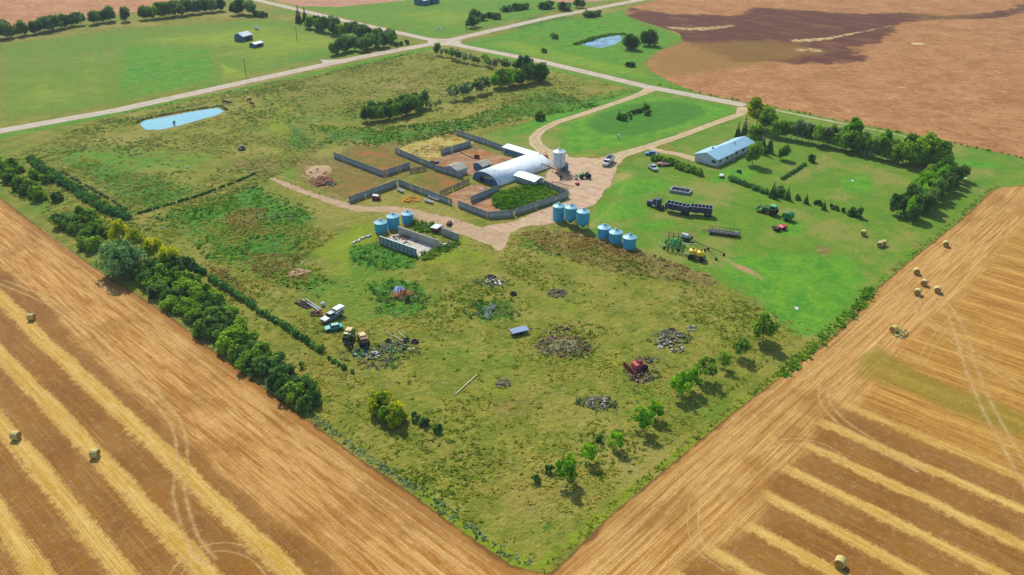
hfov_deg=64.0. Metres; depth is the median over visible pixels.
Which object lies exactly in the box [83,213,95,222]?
leafy bush
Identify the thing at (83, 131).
rough grass
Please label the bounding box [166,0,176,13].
leafy tree
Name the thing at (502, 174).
arched barn
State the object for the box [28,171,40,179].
leafy bush
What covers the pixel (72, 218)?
leafy bush
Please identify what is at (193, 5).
leafy tree
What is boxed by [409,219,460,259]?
bushes
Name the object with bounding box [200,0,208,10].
leafy tree
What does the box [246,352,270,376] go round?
leafy bush
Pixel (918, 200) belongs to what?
poplar tree
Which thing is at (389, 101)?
leafy tree
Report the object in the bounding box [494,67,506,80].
leafy tree
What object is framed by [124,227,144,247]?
leafy tree
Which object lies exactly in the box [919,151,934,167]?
leafy tree
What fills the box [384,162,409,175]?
plank fence
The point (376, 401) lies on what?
leafy bush
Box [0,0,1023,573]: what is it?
ground
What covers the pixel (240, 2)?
leafy tree
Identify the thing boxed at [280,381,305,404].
leafy bush
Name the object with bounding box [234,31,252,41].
abandoned house
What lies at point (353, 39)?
leafy tree
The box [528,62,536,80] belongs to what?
leafy tree
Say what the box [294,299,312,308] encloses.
plank pile
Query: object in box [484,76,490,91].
thin birch
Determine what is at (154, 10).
leafy tree
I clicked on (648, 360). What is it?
scrap heap
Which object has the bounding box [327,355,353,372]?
hedge
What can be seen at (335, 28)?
leafy tree
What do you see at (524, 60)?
leafy tree
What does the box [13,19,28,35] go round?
leafy tree
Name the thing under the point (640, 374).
scrap heap
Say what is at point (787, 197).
spruce tree
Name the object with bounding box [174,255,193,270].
leafy bush
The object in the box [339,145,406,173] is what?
weedy pen
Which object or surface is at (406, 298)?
shrub
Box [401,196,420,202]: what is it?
chaff pile
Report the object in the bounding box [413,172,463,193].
holding pen
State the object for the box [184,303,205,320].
leafy bush
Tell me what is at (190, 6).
leafy tree
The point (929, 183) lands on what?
poplar tree
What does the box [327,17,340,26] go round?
leafy tree
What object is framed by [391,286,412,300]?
tarp heap
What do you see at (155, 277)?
leafy bush
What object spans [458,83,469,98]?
thin birch
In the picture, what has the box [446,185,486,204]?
sorting pen
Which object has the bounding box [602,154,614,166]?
grain truck
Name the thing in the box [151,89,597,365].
green weeds
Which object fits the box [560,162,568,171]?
steel bin
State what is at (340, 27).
leafy tree
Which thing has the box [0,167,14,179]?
leafy bush
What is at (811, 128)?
poplar tree
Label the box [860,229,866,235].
round bale
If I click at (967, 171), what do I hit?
leafy tree
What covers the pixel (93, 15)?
leafy tree
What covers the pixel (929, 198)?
leafy tree
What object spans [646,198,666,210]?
highway tractor
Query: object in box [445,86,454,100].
thin birch
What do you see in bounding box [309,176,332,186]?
manure pile
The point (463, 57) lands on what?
thin birch
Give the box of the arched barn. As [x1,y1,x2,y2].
[472,153,550,186]
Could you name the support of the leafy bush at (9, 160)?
on the ground at (816, 266)
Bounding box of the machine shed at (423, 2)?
[414,0,438,5]
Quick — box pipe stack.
[485,303,494,318]
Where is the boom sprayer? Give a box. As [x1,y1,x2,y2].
[677,233,724,259]
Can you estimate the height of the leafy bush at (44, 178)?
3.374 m
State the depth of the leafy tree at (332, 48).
456.58 m
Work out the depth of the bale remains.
220.28 m
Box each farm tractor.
[574,172,590,178]
[754,204,778,215]
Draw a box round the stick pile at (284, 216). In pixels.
[264,213,295,220]
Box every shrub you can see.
[403,295,409,301]
[411,411,420,421]
[418,417,429,425]
[432,423,442,434]
[531,473,540,482]
[545,464,554,473]
[594,434,602,441]
[847,207,855,216]
[853,207,863,216]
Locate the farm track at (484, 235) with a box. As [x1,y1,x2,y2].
[269,178,507,244]
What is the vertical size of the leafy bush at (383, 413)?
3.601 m
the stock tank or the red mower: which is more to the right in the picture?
the red mower
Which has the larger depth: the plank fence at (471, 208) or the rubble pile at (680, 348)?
the plank fence at (471, 208)
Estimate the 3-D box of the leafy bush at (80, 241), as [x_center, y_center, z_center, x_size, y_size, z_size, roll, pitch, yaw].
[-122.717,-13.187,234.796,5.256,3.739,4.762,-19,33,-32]
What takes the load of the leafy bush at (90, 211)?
on the ground at (816, 266)
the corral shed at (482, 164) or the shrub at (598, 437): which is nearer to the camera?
the shrub at (598, 437)
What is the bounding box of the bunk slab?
[388,233,436,256]
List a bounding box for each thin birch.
[436,97,441,106]
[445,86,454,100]
[448,47,454,56]
[448,84,459,94]
[453,49,459,60]
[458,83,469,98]
[461,53,466,62]
[465,82,471,91]
[473,78,481,90]
[474,80,485,90]
[477,76,486,92]
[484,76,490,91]
[492,57,499,65]
[511,60,517,68]
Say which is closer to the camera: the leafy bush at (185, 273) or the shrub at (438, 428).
the shrub at (438, 428)
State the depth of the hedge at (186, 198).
269.63 m
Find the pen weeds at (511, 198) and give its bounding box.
[491,183,559,210]
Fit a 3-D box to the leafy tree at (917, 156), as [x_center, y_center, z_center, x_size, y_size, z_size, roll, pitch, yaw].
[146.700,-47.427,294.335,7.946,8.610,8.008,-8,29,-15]
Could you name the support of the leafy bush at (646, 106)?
on the ground at (816, 266)
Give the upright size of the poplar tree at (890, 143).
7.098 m
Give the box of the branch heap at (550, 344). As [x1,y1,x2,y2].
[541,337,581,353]
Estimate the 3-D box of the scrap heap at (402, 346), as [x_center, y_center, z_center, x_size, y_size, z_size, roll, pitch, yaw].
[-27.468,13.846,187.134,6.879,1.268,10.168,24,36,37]
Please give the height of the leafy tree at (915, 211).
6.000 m
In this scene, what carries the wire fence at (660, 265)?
on the ground at (816, 266)
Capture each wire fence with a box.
[137,58,401,120]
[377,130,455,147]
[542,224,774,314]
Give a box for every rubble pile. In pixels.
[483,275,505,286]
[485,274,495,279]
[654,339,671,348]
[657,328,685,343]
[668,345,684,352]
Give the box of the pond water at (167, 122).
[140,108,223,129]
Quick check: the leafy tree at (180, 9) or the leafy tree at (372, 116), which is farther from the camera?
the leafy tree at (180, 9)
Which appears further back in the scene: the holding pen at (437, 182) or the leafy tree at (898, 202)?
the holding pen at (437, 182)
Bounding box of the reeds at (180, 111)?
[135,104,228,122]
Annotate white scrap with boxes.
[365,351,380,358]
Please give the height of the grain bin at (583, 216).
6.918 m
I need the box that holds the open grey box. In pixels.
[669,186,691,195]
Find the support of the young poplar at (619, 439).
on the ground at (816, 266)
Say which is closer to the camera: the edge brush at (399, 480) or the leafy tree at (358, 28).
the edge brush at (399, 480)
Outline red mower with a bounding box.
[771,224,787,231]
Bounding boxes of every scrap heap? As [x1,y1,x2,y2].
[310,310,322,316]
[351,347,367,357]
[365,353,392,369]
[371,339,411,355]
[439,240,451,248]
[627,370,654,383]
[635,355,659,363]
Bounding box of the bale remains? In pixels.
[289,269,310,276]
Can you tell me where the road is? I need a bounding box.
[0,0,746,132]
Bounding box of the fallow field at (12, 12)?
[0,0,195,27]
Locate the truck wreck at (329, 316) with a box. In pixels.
[320,310,343,322]
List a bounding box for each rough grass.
[3,51,633,239]
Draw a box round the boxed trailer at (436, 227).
[430,224,441,231]
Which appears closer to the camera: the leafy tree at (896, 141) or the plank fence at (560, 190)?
the plank fence at (560, 190)
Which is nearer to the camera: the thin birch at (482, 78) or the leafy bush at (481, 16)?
the thin birch at (482, 78)
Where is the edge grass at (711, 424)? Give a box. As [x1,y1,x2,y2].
[542,185,997,574]
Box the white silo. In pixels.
[553,147,565,172]
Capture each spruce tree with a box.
[295,7,302,22]
[302,6,306,21]
[616,111,621,119]
[734,121,740,137]
[740,116,747,136]
[760,131,766,154]
[766,134,773,153]
[768,183,776,198]
[784,186,790,200]
[802,193,808,203]
[821,200,826,210]
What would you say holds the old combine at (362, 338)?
on the ground at (816, 266)
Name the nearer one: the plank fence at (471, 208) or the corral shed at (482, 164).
the plank fence at (471, 208)
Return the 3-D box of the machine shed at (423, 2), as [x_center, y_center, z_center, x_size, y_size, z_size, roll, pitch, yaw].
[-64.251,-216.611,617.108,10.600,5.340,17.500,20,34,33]
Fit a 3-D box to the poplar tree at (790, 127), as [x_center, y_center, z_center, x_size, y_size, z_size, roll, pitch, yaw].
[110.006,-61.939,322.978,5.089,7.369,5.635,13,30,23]
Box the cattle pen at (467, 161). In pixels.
[431,148,513,174]
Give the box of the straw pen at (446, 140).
[398,134,473,160]
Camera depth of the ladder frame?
204.41 m
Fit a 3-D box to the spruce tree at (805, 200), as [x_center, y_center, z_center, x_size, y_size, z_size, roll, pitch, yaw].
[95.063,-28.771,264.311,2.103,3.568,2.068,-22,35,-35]
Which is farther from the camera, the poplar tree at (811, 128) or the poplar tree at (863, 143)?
the poplar tree at (811, 128)
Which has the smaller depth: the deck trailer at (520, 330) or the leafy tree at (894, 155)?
the deck trailer at (520, 330)
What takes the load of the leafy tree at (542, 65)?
on the ground at (816, 266)
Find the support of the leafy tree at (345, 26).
on the ground at (816, 266)
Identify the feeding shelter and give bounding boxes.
[502,144,537,156]
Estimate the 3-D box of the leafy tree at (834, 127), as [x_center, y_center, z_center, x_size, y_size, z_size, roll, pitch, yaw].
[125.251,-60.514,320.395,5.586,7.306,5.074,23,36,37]
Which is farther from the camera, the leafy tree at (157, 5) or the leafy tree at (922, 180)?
the leafy tree at (157, 5)
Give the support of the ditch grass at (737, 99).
on the ground at (816, 266)
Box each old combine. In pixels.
[342,327,354,344]
[357,331,369,349]
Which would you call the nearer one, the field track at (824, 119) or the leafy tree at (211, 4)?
the field track at (824, 119)
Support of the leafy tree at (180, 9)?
on the ground at (816, 266)
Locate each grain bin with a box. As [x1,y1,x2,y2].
[374,218,387,233]
[386,212,399,229]
[401,210,413,224]
[552,202,564,221]
[565,203,576,226]
[576,207,589,230]
[597,223,610,239]
[608,228,622,244]
[623,233,636,249]
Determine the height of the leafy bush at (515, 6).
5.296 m
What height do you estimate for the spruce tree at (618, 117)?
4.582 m
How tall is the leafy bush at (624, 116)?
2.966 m
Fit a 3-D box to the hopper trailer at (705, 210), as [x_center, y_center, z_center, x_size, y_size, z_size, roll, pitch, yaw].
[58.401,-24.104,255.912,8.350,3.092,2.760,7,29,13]
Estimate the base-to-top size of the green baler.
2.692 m
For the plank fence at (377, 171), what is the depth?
294.57 m
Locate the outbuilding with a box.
[249,41,263,47]
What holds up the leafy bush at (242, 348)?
on the ground at (816, 266)
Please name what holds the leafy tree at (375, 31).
on the ground at (816, 266)
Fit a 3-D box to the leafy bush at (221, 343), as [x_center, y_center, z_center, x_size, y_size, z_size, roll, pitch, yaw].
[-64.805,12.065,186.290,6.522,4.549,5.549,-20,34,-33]
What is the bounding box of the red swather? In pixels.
[623,359,659,375]
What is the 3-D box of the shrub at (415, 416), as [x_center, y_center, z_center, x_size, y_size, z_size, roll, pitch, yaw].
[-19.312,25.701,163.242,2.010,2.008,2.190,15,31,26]
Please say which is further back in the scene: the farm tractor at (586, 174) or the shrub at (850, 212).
the farm tractor at (586, 174)
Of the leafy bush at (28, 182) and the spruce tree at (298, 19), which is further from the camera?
the spruce tree at (298, 19)
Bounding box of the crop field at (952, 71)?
[624,0,1023,157]
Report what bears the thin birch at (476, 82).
on the ground at (816, 266)
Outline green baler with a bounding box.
[780,211,795,220]
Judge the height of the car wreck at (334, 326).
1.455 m
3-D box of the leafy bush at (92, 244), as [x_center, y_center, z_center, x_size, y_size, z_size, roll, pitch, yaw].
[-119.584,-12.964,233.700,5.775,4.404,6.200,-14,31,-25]
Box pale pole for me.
[455,374,476,394]
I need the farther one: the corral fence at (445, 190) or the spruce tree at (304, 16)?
the spruce tree at (304, 16)
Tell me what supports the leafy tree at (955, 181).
on the ground at (816, 266)
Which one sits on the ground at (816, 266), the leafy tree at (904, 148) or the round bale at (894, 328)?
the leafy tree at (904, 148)
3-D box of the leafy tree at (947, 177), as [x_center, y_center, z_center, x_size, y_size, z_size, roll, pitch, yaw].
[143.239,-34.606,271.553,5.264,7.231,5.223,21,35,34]
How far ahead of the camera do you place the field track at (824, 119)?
350.08 m
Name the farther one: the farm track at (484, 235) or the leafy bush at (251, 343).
the farm track at (484, 235)
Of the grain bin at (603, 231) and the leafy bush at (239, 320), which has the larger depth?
the grain bin at (603, 231)
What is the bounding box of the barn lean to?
[514,171,543,184]
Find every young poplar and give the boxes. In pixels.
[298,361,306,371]
[555,453,577,480]
[580,441,597,461]
[608,430,624,448]
[630,406,654,429]
[647,399,664,418]
[669,370,693,395]
[682,367,702,390]
[693,356,718,380]
[715,350,732,366]
[732,338,753,357]
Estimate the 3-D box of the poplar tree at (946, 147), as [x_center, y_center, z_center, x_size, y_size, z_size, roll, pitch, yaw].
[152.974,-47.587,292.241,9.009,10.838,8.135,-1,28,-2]
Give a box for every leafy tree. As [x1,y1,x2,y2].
[0,22,14,38]
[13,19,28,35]
[28,20,38,32]
[28,20,42,33]
[38,16,53,30]
[48,14,61,27]
[54,13,67,27]
[64,14,73,24]
[69,12,77,24]
[72,11,85,23]
[87,11,98,24]
[92,10,103,23]
[101,6,115,21]
[107,218,128,239]
[119,6,129,21]
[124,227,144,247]
[137,5,148,19]
[142,237,163,257]
[148,5,158,17]
[153,1,166,16]
[157,245,180,263]
[158,1,167,15]
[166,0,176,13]
[175,3,185,14]
[179,0,192,13]
[180,1,189,14]
[189,0,197,13]
[194,0,201,12]
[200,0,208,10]
[206,0,217,11]
[215,0,226,9]
[228,2,240,14]
[232,0,243,12]
[241,0,255,14]
[304,15,312,28]
[310,15,319,26]
[314,19,319,30]
[318,16,328,31]
[326,14,335,27]
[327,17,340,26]
[327,21,335,34]
[328,42,337,54]
[333,24,339,35]
[334,36,343,48]
[334,42,341,53]
[337,24,345,35]
[341,42,348,52]
[342,36,350,47]
[343,22,351,32]
[343,33,351,48]
[346,21,356,34]
[350,35,356,48]
[351,23,360,35]
[354,38,364,49]
[356,24,366,36]
[358,25,371,36]
[358,37,368,50]
[360,105,373,121]
[364,33,373,46]
[367,99,375,108]
[369,105,377,118]
[371,28,379,34]
[373,35,384,48]
[374,105,384,117]
[376,32,387,46]
[376,101,385,105]
[379,104,386,118]
[386,30,397,42]
[386,97,394,105]
[386,104,394,117]
[387,31,396,41]
[392,102,402,116]
[398,94,405,100]
[398,99,409,114]
[404,97,415,110]
[409,94,420,111]
[416,95,424,106]
[418,89,429,107]
[433,43,440,53]
[465,15,475,26]
[474,17,480,24]
[490,73,500,85]
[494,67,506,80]
[498,71,509,87]
[505,67,514,83]
[505,70,515,86]
[513,68,524,84]
[515,54,533,68]
[515,72,525,83]
[521,63,534,82]
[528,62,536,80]
[534,62,549,81]
[535,68,544,81]
[573,0,580,5]
[579,0,585,7]
[745,140,763,164]
[746,122,764,141]
[752,310,778,341]
[768,118,788,137]
[778,144,790,157]
[811,124,827,144]
[829,124,838,132]
[833,131,845,148]
[839,131,857,149]
[845,128,864,151]
[864,131,871,136]
[886,144,902,161]
[889,193,908,214]
[892,138,900,144]
[894,139,915,163]
[904,199,916,217]
[905,180,921,190]
[906,142,924,165]
[907,203,922,220]
[912,143,931,166]
[912,185,924,196]
[914,177,925,187]
[917,170,931,179]
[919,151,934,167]
[919,191,937,212]
[924,163,936,172]
[924,186,939,196]
[928,171,941,180]
[930,178,935,186]
[934,163,941,170]
[934,177,948,190]
[934,186,940,201]
[937,167,949,172]
[937,172,953,187]
[941,151,954,163]
[941,164,951,172]
[943,158,955,168]
[948,172,959,190]
[950,166,964,180]
[961,163,971,176]
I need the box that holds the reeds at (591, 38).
[573,32,626,44]
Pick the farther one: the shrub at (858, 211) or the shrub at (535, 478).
the shrub at (858, 211)
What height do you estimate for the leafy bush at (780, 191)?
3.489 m
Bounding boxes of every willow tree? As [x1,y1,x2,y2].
[91,235,147,278]
[621,33,641,48]
[640,28,658,45]
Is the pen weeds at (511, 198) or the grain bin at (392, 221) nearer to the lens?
the grain bin at (392, 221)
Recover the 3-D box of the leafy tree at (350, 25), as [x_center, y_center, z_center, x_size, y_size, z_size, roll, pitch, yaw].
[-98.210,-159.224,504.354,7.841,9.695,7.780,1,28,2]
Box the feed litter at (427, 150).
[412,143,442,154]
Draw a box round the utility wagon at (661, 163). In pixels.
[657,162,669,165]
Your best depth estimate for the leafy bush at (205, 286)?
208.84 m
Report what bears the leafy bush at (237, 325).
on the ground at (816, 266)
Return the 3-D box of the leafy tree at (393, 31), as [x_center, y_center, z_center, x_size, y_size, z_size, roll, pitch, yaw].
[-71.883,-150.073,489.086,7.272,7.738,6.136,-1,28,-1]
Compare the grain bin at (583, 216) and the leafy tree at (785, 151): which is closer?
the grain bin at (583, 216)
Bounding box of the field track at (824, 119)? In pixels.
[775,109,906,136]
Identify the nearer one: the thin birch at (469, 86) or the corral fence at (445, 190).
the corral fence at (445, 190)
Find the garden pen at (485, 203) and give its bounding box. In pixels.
[467,197,501,215]
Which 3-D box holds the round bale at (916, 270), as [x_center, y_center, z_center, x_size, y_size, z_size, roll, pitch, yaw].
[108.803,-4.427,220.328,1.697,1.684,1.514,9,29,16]
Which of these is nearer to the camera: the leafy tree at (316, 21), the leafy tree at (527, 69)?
the leafy tree at (527, 69)
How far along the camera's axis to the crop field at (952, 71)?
450.50 m
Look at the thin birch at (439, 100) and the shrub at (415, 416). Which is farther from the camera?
the thin birch at (439, 100)
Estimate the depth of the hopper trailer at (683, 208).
256.62 m
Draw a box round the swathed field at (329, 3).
[275,0,401,6]
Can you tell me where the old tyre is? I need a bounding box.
[347,342,353,349]
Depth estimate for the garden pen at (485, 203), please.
264.25 m
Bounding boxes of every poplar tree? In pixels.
[745,96,768,123]
[758,107,778,132]
[783,121,791,138]
[785,121,796,138]
[792,119,806,140]
[799,126,807,139]
[804,128,812,142]
[808,124,814,142]
[821,126,832,145]
[829,132,835,145]
[842,117,865,134]
[859,136,872,154]
[864,136,878,156]
[871,142,884,157]
[875,136,890,158]
[880,130,893,141]
[885,142,894,158]
[903,133,921,141]
[905,184,916,196]
[905,190,912,201]
[914,196,923,212]
[915,131,941,151]
[923,181,933,187]
[931,151,942,163]
[932,139,953,155]
[935,180,946,197]
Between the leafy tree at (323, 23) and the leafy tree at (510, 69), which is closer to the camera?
the leafy tree at (510, 69)
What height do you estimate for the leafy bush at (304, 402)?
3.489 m
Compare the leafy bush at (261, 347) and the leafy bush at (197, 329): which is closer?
the leafy bush at (261, 347)
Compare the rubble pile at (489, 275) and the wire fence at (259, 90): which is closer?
the rubble pile at (489, 275)
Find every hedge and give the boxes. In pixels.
[25,154,132,219]
[60,170,127,209]
[137,172,255,213]
[191,257,207,274]
[207,273,256,308]
[254,307,325,352]
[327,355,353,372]
[728,174,768,193]
[780,162,806,179]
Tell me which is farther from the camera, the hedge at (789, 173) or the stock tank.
the stock tank
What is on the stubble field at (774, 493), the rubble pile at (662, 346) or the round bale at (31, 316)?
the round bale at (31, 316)
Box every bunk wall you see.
[379,236,416,255]
[398,226,438,246]
[441,227,458,240]
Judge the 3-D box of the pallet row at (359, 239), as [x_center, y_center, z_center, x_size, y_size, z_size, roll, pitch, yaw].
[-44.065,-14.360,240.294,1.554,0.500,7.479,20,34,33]
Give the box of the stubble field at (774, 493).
[0,185,1023,574]
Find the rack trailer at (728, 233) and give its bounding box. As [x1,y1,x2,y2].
[703,226,740,236]
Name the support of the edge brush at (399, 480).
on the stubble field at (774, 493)
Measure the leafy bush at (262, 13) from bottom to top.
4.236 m
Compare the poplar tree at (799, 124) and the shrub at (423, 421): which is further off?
the poplar tree at (799, 124)
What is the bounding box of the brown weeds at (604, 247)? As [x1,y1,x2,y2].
[207,206,715,354]
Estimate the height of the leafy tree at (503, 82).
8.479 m
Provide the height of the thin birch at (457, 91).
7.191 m
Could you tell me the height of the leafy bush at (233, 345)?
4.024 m
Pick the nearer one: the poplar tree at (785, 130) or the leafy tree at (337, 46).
the poplar tree at (785, 130)
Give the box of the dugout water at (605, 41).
[581,35,621,47]
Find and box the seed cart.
[682,248,706,261]
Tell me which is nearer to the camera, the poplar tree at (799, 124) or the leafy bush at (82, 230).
the leafy bush at (82, 230)
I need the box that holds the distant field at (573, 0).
[551,0,603,1]
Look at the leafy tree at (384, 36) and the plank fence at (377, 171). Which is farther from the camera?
the leafy tree at (384, 36)
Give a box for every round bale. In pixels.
[9,431,21,439]
[26,313,35,320]
[89,449,100,457]
[834,555,846,568]
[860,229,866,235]
[877,241,883,247]
[889,325,898,332]
[913,267,919,274]
[914,288,921,295]
[920,279,928,285]
[934,286,941,292]
[943,240,948,246]
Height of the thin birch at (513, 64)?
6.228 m
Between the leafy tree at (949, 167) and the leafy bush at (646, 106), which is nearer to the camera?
the leafy tree at (949, 167)
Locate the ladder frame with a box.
[302,298,321,309]
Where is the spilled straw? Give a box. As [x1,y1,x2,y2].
[890,328,908,338]
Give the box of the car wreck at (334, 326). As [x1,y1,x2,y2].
[324,322,342,331]
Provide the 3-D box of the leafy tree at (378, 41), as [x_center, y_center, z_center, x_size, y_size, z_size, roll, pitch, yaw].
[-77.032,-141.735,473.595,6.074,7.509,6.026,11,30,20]
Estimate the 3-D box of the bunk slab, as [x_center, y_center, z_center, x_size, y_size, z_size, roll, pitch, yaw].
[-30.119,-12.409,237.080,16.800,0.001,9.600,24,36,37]
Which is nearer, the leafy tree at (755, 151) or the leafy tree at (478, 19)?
the leafy tree at (755, 151)
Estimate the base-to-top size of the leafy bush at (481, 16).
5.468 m
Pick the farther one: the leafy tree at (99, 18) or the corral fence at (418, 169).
the leafy tree at (99, 18)
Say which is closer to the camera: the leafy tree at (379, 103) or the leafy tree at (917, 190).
the leafy tree at (917, 190)
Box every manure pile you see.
[305,165,330,177]
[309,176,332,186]
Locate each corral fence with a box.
[410,166,425,172]
[440,186,451,194]
[453,178,468,189]
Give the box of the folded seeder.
[658,232,695,250]
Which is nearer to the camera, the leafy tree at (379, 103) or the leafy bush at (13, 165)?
the leafy bush at (13, 165)
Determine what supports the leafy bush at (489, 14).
on the ground at (816, 266)
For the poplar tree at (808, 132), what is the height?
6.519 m
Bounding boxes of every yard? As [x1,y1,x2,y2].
[301,168,391,197]
[484,157,621,250]
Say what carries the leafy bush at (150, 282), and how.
on the ground at (816, 266)
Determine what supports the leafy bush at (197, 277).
on the ground at (816, 266)
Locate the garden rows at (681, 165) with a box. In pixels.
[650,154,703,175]
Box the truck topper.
[332,304,344,312]
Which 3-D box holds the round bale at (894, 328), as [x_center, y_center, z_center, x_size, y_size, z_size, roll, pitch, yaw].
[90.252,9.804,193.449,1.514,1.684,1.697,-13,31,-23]
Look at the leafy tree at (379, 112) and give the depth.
344.61 m
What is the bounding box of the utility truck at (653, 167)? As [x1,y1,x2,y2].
[647,164,657,170]
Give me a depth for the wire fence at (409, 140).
320.19 m
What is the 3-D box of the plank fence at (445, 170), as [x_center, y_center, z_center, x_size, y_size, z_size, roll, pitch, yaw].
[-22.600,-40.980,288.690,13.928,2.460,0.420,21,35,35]
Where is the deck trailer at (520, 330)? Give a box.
[509,325,531,335]
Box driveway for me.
[529,88,746,166]
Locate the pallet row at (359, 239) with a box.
[352,234,371,243]
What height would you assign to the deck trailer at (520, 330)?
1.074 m
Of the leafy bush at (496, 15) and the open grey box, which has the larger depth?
the leafy bush at (496, 15)
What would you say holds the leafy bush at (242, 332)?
on the ground at (816, 266)
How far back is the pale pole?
174.19 m
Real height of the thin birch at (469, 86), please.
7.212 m
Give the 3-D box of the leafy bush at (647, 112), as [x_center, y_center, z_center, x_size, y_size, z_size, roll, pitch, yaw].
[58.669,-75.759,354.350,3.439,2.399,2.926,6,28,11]
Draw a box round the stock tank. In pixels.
[238,145,245,150]
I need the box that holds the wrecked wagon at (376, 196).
[372,194,380,200]
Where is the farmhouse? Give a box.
[694,136,754,166]
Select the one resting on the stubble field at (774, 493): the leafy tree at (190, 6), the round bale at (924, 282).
the round bale at (924, 282)
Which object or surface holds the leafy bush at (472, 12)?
on the ground at (816, 266)
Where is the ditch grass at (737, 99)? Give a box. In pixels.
[118,52,1021,157]
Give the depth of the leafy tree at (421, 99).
359.64 m
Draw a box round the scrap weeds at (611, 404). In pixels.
[340,278,692,410]
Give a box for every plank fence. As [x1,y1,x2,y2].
[333,152,383,176]
[349,180,396,202]
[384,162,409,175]
[395,147,433,168]
[398,179,451,204]
[434,164,462,178]
[441,140,470,154]
[456,130,486,144]
[458,200,487,217]
[471,184,499,202]
[487,140,503,149]
[488,210,511,217]
[512,191,567,215]
[544,180,568,193]
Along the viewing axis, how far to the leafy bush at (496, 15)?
558.51 m
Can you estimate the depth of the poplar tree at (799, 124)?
319.85 m
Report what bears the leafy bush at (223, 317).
on the ground at (816, 266)
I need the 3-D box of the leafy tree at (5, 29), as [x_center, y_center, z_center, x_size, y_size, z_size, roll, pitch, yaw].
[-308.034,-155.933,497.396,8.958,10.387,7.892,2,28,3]
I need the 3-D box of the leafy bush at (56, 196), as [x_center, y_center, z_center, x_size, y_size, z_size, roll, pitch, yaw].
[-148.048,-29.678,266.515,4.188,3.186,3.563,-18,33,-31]
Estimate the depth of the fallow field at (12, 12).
606.81 m
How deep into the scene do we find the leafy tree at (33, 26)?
509.90 m
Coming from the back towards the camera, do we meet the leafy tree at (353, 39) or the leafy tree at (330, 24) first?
the leafy tree at (330, 24)
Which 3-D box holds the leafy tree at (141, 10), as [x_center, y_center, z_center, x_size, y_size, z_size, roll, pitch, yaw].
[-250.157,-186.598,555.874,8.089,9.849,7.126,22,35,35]
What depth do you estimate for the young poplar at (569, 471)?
145.50 m
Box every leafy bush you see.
[0,162,8,168]
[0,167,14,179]
[0,173,17,183]
[4,157,15,163]
[8,162,19,167]
[9,175,25,190]
[14,165,26,172]
[17,183,28,194]
[23,179,36,185]
[27,168,36,174]
[27,183,42,198]
[27,185,47,200]
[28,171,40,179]
[38,174,54,182]
[49,191,63,200]
[49,213,70,226]
[61,213,79,228]
[65,221,75,232]
[70,221,85,235]
[73,205,84,215]
[75,235,89,248]
[76,230,91,237]
[77,228,90,234]
[79,207,97,219]
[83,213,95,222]
[83,234,102,252]
[84,222,101,234]
[87,218,102,225]
[96,226,110,236]
[132,262,146,277]
[135,267,155,285]
[141,273,169,287]
[143,257,162,267]
[145,279,165,286]
[145,279,169,298]
[151,262,173,276]
[158,288,181,302]
[159,294,180,308]
[164,271,176,284]
[166,256,178,267]
[169,295,193,313]
[171,264,182,271]
[172,270,192,285]
[172,276,198,296]
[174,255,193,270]
[180,300,200,313]
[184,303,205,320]
[187,286,206,299]
[190,274,201,282]
[191,315,219,338]
[192,291,204,302]
[193,293,225,307]
[198,282,211,291]
[204,288,217,293]
[204,304,230,316]
[205,322,225,340]
[210,291,226,304]
[213,310,235,322]
[214,328,238,354]
[222,319,234,328]
[223,305,239,317]
[225,323,242,331]
[226,337,247,361]
[227,328,259,344]
[230,345,250,362]
[233,316,246,328]
[234,350,263,372]
[246,339,263,350]
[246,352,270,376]
[249,342,272,357]
[252,10,259,16]
[258,11,267,16]
[261,363,287,388]
[264,373,289,390]
[267,351,285,367]
[274,374,300,400]
[279,362,297,378]
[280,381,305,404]
[295,394,312,412]
[299,373,318,395]
[305,384,322,406]
[367,390,391,414]
[376,402,389,422]
[385,401,408,428]
[468,9,480,16]
[475,12,486,20]
[485,12,493,17]
[491,12,500,18]
[499,5,510,11]
[508,2,521,9]
[534,111,545,119]
[537,1,551,8]
[550,33,558,38]
[557,1,571,10]
[582,10,591,17]
[590,10,597,17]
[620,113,628,120]
[624,61,635,66]
[641,102,650,109]
[643,110,650,115]
[776,185,785,196]
[808,154,815,162]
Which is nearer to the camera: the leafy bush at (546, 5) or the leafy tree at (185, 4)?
the leafy tree at (185, 4)
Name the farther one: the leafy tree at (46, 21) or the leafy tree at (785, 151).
the leafy tree at (46, 21)
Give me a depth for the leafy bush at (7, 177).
280.01 m
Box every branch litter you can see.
[493,377,510,387]
[541,323,571,334]
[546,288,567,298]
[585,395,609,410]
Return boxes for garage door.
[696,156,706,163]
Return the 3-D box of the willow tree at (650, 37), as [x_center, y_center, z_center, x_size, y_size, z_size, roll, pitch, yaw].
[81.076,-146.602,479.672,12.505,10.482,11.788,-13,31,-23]
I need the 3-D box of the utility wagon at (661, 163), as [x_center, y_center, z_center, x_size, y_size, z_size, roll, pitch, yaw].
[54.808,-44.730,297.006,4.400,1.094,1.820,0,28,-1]
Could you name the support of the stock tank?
on the ground at (816, 266)
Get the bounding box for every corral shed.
[443,162,467,173]
[472,159,492,170]
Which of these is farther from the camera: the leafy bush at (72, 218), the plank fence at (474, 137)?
the plank fence at (474, 137)
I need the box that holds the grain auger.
[541,163,575,179]
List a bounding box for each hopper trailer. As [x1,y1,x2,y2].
[662,200,690,215]
[689,203,712,216]
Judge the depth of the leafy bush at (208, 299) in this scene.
200.86 m
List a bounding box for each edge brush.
[168,310,531,565]
[774,286,877,377]
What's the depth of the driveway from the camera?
327.78 m
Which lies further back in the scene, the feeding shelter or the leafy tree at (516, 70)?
the leafy tree at (516, 70)

